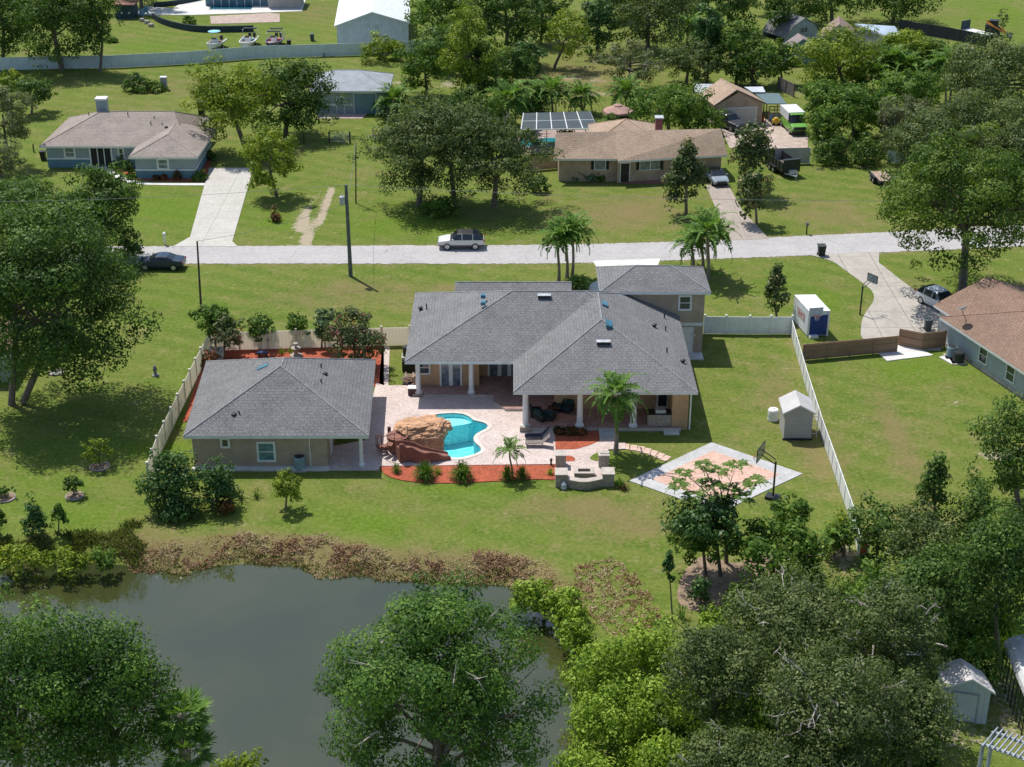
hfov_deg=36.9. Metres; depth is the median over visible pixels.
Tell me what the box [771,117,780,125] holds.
yard machine
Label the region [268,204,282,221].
dry bush
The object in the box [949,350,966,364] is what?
air conditioner
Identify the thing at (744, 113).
garage door
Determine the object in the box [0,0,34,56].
tall oak
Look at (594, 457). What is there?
grass inset
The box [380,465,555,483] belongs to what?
mulch bed
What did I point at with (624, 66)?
bare tree
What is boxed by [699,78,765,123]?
gable garage
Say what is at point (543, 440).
sun lounger
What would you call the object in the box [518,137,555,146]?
backyard pool
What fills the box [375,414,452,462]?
rock grotto
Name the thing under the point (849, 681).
live oak
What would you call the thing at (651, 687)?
willow shrub
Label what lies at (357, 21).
metal barn
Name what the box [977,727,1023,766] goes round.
pergola
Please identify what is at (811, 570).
understory shrub
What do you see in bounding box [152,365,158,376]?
garden statue
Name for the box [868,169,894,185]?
flatbed trailer
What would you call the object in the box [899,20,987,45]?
board fence
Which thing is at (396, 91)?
palm tree
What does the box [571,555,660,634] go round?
tan bank grass
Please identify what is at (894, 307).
long driveway
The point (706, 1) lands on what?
bushy tree
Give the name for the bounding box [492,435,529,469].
palm tree
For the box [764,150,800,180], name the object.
dump trailer
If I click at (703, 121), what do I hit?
bamboo grove
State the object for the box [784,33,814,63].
outbuilding
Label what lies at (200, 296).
utility pole
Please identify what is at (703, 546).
mango tree
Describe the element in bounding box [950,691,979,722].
door
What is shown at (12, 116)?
edge tree
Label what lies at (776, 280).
young magnolia
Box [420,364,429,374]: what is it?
window
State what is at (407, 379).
firewood pile
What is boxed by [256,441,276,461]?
window
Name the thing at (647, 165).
window
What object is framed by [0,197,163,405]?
oak
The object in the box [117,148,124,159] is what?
window
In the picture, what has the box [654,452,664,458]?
stepping stone
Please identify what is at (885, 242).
road
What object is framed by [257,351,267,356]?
ornament bench
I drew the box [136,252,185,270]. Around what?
sedan
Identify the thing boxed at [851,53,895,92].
palm tree
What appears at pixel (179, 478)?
citrus tree
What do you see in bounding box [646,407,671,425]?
outdoor kitchen
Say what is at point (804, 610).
live oak
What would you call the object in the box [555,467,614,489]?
seat wall
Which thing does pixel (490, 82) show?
yellow poplar
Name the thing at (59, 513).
citrus sapling
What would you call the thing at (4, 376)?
corner house
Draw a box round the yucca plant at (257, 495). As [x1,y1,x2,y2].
[249,487,263,500]
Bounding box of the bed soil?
[677,556,776,610]
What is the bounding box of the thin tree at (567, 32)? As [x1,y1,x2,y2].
[536,6,594,68]
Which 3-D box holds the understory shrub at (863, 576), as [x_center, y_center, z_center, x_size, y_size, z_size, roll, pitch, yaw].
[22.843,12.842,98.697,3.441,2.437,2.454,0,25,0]
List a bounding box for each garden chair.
[139,9,143,16]
[143,6,147,14]
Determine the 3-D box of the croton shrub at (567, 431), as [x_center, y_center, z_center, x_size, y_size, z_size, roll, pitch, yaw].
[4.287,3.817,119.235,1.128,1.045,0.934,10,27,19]
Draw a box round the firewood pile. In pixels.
[400,372,415,384]
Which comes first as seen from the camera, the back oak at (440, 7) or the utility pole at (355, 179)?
the utility pole at (355, 179)
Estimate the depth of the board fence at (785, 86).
211.13 m
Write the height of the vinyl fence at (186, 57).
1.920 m
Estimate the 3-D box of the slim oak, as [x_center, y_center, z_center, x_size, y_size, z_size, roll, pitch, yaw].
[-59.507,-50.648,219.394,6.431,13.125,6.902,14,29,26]
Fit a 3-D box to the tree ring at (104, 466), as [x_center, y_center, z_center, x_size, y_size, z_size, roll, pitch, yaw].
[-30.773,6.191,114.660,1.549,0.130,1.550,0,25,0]
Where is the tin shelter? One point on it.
(756, 89)
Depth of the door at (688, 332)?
132.48 m
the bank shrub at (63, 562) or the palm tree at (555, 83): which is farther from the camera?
the palm tree at (555, 83)
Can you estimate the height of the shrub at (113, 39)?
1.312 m
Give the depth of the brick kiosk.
212.65 m
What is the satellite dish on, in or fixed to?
on the neighbour house at (987, 338)
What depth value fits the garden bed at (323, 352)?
132.71 m
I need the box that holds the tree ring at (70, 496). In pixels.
[65,491,83,500]
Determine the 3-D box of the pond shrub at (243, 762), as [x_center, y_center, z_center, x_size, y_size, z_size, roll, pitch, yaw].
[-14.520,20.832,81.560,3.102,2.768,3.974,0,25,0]
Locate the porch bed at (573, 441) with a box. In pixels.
[555,431,599,449]
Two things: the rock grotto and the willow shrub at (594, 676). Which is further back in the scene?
the rock grotto
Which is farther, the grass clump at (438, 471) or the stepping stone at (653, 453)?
the stepping stone at (653, 453)
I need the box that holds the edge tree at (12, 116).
[0,85,38,158]
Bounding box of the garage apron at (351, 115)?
[318,113,366,118]
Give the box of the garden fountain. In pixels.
[290,342,301,356]
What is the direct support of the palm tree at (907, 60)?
on the ground at (892, 426)
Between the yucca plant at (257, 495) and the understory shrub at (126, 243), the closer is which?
the yucca plant at (257, 495)
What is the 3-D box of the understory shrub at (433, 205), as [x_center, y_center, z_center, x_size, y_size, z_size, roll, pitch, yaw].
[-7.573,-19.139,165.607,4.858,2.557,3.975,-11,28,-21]
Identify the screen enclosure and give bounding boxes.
[521,111,595,154]
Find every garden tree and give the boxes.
[187,303,231,345]
[205,312,245,355]
[244,311,275,341]
[285,311,307,330]
[304,307,334,347]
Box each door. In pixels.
[89,148,112,167]
[330,439,332,454]
[336,97,344,112]
[353,93,376,113]
[439,364,461,385]
[488,364,512,375]
[619,162,629,181]
[682,327,693,352]
[723,106,756,123]
[809,315,827,334]
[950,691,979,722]
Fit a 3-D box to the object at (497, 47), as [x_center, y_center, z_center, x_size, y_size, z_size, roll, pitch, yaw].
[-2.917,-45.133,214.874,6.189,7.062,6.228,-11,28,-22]
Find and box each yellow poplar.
[435,0,496,100]
[455,40,505,99]
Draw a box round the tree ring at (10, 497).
[0,492,15,502]
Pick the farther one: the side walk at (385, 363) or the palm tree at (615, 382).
the side walk at (385, 363)
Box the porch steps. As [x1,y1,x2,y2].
[599,428,614,437]
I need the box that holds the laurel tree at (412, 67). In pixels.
[392,37,448,96]
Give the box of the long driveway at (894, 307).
[812,252,941,350]
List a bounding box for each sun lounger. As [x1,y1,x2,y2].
[525,427,548,439]
[525,433,549,447]
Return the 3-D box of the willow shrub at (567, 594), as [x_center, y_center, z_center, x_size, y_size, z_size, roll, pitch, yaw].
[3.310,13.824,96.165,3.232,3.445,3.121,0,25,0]
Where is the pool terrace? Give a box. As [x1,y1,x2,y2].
[328,383,624,476]
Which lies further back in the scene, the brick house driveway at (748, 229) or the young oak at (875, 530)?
the brick house driveway at (748, 229)
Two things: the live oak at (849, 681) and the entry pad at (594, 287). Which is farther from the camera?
the entry pad at (594, 287)
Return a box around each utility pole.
[196,241,201,304]
[339,184,352,276]
[355,142,356,203]
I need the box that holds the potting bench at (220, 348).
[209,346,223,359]
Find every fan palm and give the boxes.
[147,683,213,762]
[155,715,218,766]
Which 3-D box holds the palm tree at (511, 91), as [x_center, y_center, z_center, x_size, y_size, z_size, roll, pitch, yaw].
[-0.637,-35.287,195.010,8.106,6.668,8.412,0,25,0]
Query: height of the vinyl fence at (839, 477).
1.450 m
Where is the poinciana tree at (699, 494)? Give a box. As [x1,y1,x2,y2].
[665,458,772,563]
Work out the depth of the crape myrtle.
128.69 m
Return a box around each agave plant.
[234,489,247,499]
[669,602,692,622]
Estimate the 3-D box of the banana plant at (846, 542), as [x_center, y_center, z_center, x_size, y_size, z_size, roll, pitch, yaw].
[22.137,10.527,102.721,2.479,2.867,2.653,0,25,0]
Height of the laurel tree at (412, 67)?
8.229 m
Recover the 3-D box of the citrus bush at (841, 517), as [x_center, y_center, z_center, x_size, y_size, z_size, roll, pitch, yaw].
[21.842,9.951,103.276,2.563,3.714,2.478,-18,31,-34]
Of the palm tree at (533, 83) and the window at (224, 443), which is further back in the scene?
the palm tree at (533, 83)
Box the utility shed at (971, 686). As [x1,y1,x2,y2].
[936,658,995,723]
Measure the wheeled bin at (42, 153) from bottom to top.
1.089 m
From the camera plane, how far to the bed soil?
100.74 m
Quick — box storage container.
[793,294,830,336]
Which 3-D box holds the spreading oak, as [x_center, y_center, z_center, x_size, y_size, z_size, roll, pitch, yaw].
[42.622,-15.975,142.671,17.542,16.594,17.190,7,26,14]
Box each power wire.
[0,185,338,201]
[200,205,341,240]
[356,185,818,200]
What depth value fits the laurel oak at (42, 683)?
72.05 m
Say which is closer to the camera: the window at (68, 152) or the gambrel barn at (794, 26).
the window at (68, 152)
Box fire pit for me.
[573,467,594,477]
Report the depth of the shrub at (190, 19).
249.99 m
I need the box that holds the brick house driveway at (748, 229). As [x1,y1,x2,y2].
[706,184,768,239]
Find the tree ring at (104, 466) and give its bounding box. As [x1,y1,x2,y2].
[89,461,109,471]
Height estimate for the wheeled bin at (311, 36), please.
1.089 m
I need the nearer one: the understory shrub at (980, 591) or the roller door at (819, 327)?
the understory shrub at (980, 591)
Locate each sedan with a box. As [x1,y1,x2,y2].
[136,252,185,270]
[704,167,728,185]
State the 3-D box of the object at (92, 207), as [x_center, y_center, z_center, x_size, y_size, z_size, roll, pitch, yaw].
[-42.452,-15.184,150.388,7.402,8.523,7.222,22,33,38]
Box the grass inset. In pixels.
[590,453,597,460]
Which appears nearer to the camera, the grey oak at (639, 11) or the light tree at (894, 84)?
the light tree at (894, 84)
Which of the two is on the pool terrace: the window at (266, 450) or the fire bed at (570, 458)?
the fire bed at (570, 458)
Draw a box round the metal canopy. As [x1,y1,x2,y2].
[999,634,1023,734]
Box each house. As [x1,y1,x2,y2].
[0,321,19,382]
[39,96,216,178]
[183,357,375,470]
[404,265,710,431]
[553,115,727,182]
[933,276,1023,398]
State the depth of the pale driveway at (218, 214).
167.68 m
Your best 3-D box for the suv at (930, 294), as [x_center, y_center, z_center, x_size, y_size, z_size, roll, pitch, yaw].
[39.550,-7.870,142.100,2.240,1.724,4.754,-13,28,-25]
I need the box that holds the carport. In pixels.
[754,93,786,121]
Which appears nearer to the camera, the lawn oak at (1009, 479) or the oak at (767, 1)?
the lawn oak at (1009, 479)
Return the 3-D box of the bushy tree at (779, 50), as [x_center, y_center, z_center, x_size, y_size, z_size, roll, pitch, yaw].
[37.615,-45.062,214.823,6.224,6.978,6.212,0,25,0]
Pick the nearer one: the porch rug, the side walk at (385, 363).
the porch rug
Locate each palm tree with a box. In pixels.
[367,81,419,117]
[477,77,538,124]
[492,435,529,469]
[522,80,553,112]
[524,74,579,111]
[531,221,579,280]
[543,211,589,277]
[550,208,600,275]
[558,77,605,111]
[581,369,650,453]
[600,71,643,109]
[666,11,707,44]
[666,221,713,265]
[675,203,742,279]
[676,221,724,270]
[848,121,876,142]
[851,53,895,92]
[870,40,916,75]
[875,49,931,79]
[916,50,957,102]
[931,42,976,102]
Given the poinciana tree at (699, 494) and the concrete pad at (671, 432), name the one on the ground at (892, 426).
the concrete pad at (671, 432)
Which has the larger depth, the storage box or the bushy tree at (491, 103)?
the bushy tree at (491, 103)
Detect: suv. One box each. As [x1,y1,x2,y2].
[437,229,484,249]
[915,284,951,311]
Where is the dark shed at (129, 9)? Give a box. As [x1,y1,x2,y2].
[112,0,138,18]
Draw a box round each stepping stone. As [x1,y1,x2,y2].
[630,445,637,450]
[636,446,644,451]
[642,448,651,453]
[648,450,658,456]
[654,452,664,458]
[660,455,671,461]
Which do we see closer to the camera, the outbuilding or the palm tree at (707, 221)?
the palm tree at (707, 221)
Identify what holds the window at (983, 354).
in the neighbour house at (987, 338)
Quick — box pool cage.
[205,0,268,5]
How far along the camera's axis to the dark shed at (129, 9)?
253.91 m
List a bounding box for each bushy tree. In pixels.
[470,93,510,124]
[684,0,711,21]
[761,38,802,77]
[806,107,842,150]
[858,92,914,136]
[896,73,933,108]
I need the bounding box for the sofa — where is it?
[552,398,574,413]
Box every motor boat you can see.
[206,30,226,49]
[239,27,258,46]
[265,28,284,45]
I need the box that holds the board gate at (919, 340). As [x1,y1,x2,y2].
[898,328,946,348]
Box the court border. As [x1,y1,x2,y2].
[629,442,802,506]
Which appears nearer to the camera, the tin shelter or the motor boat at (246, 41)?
the tin shelter
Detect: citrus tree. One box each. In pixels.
[132,447,212,515]
[200,453,243,509]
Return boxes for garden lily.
[614,476,624,487]
[617,482,629,491]
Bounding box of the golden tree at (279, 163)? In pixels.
[237,124,303,197]
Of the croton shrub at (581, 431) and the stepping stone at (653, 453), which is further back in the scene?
the croton shrub at (581, 431)
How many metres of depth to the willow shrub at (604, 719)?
83.28 m
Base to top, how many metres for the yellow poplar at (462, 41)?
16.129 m
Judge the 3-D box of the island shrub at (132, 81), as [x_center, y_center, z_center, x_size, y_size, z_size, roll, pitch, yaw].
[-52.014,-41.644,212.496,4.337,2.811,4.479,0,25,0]
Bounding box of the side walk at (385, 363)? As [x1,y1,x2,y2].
[379,346,389,384]
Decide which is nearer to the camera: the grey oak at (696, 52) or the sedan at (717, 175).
the sedan at (717, 175)
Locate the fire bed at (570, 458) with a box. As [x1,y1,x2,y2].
[566,456,574,460]
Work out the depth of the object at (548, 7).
234.69 m
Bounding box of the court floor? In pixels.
[652,451,779,499]
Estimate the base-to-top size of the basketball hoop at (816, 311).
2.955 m
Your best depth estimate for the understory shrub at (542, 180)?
172.21 m
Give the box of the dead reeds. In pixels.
[114,530,554,597]
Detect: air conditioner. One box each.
[292,454,306,472]
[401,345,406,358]
[943,345,957,358]
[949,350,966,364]
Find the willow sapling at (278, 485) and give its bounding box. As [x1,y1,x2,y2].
[272,467,303,508]
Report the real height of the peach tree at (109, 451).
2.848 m
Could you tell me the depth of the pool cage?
263.13 m
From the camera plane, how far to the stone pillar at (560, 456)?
114.22 m
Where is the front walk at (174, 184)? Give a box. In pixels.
[99,167,204,185]
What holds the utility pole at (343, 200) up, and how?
on the ground at (892, 426)
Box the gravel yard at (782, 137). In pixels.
[719,119,807,148]
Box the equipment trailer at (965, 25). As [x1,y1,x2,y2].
[961,19,997,36]
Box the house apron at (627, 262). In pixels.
[593,259,659,265]
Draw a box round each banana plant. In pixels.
[813,522,851,558]
[827,517,860,556]
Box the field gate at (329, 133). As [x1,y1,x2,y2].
[328,131,350,142]
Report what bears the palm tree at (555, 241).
on the ground at (892, 426)
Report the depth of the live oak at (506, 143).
163.53 m
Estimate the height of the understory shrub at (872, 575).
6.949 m
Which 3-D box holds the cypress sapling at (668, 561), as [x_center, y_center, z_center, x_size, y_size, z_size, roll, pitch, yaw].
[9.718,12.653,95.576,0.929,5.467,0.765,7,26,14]
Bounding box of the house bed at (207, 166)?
[112,159,210,181]
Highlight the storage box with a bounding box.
[407,385,416,395]
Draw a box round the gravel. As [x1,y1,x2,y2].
[210,13,279,23]
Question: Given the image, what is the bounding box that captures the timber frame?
[768,106,779,120]
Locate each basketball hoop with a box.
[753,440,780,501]
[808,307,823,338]
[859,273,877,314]
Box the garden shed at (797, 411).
[779,390,815,439]
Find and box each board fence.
[777,76,794,96]
[802,336,898,359]
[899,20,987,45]
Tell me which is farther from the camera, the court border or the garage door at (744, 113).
the garage door at (744, 113)
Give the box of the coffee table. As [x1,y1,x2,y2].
[548,405,560,412]
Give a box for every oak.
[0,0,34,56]
[0,0,113,75]
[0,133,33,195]
[0,173,69,258]
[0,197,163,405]
[0,581,110,766]
[6,75,57,113]
[27,608,185,766]
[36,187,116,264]
[57,160,143,254]
[67,0,124,72]
[139,0,156,8]
[179,49,286,153]
[241,55,353,136]
[313,566,569,766]
[347,86,480,206]
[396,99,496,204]
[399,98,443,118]
[403,0,467,37]
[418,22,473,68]
[431,102,564,208]
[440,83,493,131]
[460,0,544,56]
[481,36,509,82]
[497,41,538,96]
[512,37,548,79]
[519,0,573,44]
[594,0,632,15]
[602,0,699,52]
[653,611,773,761]
[658,35,729,84]
[666,719,821,766]
[693,0,761,25]
[704,558,865,719]
[735,631,912,766]
[762,0,783,11]
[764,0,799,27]
[780,21,881,87]
[791,0,860,24]
[799,744,882,766]
[833,563,954,703]
[836,489,923,575]
[847,662,972,766]
[856,0,944,22]
[874,28,940,68]
[875,94,939,151]
[875,120,1023,291]
[881,493,967,587]
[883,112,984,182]
[893,537,1004,661]
[905,87,1023,175]
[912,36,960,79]
[912,451,955,526]
[940,29,1023,122]
[947,496,1023,666]
[961,391,1023,507]
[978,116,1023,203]
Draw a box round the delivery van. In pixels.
[780,104,806,133]
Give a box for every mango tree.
[665,502,742,574]
[722,514,834,585]
[770,492,813,529]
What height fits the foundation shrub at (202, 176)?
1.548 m
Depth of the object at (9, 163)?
163.90 m
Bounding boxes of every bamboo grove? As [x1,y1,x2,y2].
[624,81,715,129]
[672,107,728,129]
[798,73,857,99]
[800,81,841,131]
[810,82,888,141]
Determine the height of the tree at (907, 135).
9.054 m
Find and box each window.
[63,148,75,157]
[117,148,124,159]
[156,159,168,169]
[220,439,229,447]
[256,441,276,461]
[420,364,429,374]
[594,161,605,169]
[639,161,660,170]
[656,395,667,407]
[678,295,691,310]
[800,26,807,32]
[977,347,988,365]
[1004,364,1015,384]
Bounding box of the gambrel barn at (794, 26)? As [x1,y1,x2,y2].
[762,10,821,42]
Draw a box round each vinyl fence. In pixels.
[0,41,427,69]
[145,325,409,480]
[703,314,793,334]
[790,320,859,548]
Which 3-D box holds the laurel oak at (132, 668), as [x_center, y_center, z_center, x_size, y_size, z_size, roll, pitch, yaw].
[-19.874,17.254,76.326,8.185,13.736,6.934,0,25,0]
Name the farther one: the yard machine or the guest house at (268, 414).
the yard machine
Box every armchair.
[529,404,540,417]
[534,408,548,422]
[542,409,556,420]
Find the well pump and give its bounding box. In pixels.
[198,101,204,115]
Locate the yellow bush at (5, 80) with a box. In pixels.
[0,68,20,87]
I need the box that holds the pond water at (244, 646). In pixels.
[0,562,582,766]
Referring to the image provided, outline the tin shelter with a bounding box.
[744,87,764,111]
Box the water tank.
[767,407,778,421]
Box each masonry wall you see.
[525,155,557,170]
[767,147,810,163]
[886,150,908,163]
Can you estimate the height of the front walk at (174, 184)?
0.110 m
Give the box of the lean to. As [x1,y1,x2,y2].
[693,84,711,96]
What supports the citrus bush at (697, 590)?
on the bed soil
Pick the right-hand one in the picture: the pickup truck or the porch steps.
the pickup truck
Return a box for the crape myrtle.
[321,305,387,358]
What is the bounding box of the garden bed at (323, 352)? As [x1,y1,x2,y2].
[182,346,383,421]
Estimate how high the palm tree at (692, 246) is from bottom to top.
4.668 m
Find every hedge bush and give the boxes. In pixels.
[809,130,851,164]
[845,131,893,167]
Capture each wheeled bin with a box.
[39,150,46,159]
[310,33,313,40]
[817,243,826,255]
[923,318,932,330]
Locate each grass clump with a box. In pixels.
[390,463,402,473]
[411,460,438,484]
[434,465,442,475]
[448,460,474,484]
[499,464,517,483]
[514,464,530,480]
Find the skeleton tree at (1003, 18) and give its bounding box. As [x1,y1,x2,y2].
[997,8,1008,27]
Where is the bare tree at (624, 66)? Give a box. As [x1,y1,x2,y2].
[590,38,668,84]
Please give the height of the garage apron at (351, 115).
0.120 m
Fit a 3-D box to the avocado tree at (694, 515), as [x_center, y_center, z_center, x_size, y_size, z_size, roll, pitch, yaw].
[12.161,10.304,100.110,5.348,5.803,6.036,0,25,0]
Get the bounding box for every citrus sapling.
[0,509,6,534]
[49,502,69,533]
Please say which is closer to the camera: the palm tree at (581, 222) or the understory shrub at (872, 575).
the understory shrub at (872, 575)
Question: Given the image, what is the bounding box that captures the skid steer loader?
[985,19,1010,37]
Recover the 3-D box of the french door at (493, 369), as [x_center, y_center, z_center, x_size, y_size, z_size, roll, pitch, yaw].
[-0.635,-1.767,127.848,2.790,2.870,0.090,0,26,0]
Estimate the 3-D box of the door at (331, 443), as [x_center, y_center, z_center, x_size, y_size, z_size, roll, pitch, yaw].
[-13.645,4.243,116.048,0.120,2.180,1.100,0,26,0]
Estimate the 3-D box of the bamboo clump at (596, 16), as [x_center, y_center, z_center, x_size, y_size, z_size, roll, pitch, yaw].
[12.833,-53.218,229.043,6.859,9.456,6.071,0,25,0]
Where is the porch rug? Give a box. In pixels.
[538,413,576,424]
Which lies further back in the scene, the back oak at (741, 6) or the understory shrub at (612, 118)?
the back oak at (741, 6)
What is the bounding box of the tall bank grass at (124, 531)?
[0,517,147,569]
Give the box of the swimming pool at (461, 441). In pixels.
[427,411,491,459]
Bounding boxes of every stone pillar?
[555,450,566,467]
[598,450,609,467]
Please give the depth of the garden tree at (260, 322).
132.78 m
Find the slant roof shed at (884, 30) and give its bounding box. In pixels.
[855,24,899,60]
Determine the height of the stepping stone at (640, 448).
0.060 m
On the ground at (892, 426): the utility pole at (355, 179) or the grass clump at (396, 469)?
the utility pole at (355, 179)
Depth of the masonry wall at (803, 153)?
181.75 m
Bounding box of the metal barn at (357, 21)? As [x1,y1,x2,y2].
[334,0,409,43]
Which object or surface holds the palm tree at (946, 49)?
on the ground at (892, 426)
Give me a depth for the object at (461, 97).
189.71 m
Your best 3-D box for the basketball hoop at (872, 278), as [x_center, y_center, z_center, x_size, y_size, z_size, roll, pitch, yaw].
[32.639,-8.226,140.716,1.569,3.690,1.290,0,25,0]
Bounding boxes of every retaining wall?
[152,13,253,31]
[153,0,198,6]
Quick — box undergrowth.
[632,606,1023,766]
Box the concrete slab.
[878,345,932,360]
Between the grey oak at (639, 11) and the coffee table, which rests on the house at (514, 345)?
the coffee table
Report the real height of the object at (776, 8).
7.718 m
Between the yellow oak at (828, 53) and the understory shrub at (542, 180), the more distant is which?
the yellow oak at (828, 53)
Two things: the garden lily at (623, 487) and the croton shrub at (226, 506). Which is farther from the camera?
the garden lily at (623, 487)
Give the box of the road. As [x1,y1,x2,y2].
[7,225,1023,263]
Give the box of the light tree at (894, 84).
[871,66,950,112]
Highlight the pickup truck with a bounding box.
[709,111,745,131]
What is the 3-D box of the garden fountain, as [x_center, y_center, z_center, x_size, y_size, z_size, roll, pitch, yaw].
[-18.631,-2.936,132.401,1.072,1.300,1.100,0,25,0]
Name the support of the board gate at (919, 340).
on the ground at (892, 426)
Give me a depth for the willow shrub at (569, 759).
81.07 m
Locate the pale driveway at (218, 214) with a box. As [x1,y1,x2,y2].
[173,168,252,246]
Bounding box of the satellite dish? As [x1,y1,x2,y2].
[957,305,966,323]
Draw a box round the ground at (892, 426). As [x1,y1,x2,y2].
[0,0,1023,766]
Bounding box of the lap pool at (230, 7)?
[207,6,252,9]
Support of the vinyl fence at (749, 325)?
on the ground at (892, 426)
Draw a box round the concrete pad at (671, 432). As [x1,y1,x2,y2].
[663,430,679,434]
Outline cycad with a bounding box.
[567,273,593,290]
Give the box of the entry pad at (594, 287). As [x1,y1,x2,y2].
[588,281,598,290]
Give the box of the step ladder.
[811,409,819,436]
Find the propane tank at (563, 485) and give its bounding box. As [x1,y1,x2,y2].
[560,481,566,489]
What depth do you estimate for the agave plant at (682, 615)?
96.47 m
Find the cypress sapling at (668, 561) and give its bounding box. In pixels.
[662,549,675,619]
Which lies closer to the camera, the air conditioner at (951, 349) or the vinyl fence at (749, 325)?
the air conditioner at (951, 349)
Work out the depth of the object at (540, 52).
216.30 m
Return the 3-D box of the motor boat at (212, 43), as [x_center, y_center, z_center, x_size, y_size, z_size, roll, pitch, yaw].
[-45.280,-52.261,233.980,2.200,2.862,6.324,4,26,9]
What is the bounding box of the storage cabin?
[268,0,303,7]
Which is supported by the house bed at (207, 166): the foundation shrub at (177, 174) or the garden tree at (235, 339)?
the foundation shrub at (177, 174)
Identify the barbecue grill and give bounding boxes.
[402,358,414,370]
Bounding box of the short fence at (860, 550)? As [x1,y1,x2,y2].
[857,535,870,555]
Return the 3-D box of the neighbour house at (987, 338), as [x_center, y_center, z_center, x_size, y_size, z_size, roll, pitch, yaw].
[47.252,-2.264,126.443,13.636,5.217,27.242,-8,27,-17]
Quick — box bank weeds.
[3,546,565,637]
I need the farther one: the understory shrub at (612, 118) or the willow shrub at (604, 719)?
the understory shrub at (612, 118)
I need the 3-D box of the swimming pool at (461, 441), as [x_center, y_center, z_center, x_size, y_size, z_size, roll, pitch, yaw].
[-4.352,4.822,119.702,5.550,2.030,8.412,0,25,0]
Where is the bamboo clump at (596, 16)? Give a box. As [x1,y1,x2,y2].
[577,0,620,54]
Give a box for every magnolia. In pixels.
[19,491,48,536]
[661,135,709,216]
[726,119,776,179]
[735,167,774,223]
[762,262,791,316]
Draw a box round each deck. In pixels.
[138,0,304,14]
[518,129,588,153]
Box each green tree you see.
[706,19,772,84]
[713,46,781,86]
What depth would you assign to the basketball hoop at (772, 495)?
109.74 m
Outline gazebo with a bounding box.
[602,103,633,118]
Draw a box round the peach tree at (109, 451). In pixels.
[79,437,114,465]
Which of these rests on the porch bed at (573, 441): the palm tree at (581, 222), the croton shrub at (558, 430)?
the croton shrub at (558, 430)
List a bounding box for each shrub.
[0,542,44,580]
[38,545,80,576]
[70,552,94,572]
[88,544,117,572]
[104,35,118,42]
[107,161,116,167]
[114,228,144,260]
[115,155,123,168]
[121,72,151,92]
[123,158,133,173]
[126,173,136,179]
[142,80,169,91]
[149,492,203,522]
[152,175,159,179]
[159,174,167,179]
[172,170,181,179]
[182,15,196,23]
[191,169,208,182]
[197,346,221,367]
[206,149,216,160]
[210,747,268,766]
[214,494,235,516]
[417,193,462,218]
[507,575,555,615]
[514,91,544,113]
[528,174,551,191]
[539,584,590,627]
[547,739,621,766]
[552,425,563,435]
[553,606,596,652]
[555,129,574,135]
[558,634,645,708]
[560,675,657,766]
[561,426,572,435]
[570,425,578,435]
[576,427,587,435]
[586,174,595,181]
[594,173,605,181]
[595,112,617,122]
[609,604,681,696]
[612,662,703,753]
[622,727,696,766]
[696,603,736,636]
[722,581,758,613]
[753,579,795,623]
[794,556,823,585]
[829,568,875,623]
[842,566,886,592]
[844,555,912,646]
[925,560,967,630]
[941,532,975,577]
[941,618,1010,696]
[942,459,1001,553]
[956,556,1009,623]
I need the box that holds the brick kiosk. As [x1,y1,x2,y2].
[159,76,167,89]
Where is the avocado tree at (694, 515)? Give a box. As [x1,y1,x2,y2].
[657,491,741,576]
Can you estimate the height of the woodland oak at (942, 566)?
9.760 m
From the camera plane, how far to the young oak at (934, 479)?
102.45 m
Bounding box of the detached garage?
[309,70,393,113]
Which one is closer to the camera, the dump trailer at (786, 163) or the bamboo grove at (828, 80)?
the dump trailer at (786, 163)
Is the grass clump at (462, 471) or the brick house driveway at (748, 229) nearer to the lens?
the grass clump at (462, 471)
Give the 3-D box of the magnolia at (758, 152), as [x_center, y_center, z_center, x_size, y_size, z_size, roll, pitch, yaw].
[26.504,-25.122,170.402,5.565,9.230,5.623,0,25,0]
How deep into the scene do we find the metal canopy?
88.30 m
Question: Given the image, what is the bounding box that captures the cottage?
[822,16,854,53]
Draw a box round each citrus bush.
[686,575,711,604]
[822,505,856,552]
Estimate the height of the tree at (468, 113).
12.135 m
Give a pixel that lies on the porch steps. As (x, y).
(606, 432)
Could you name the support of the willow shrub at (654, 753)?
on the ground at (892, 426)
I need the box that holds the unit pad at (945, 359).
[939,356,953,364]
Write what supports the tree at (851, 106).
on the ground at (892, 426)
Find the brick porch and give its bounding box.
[624,179,665,183]

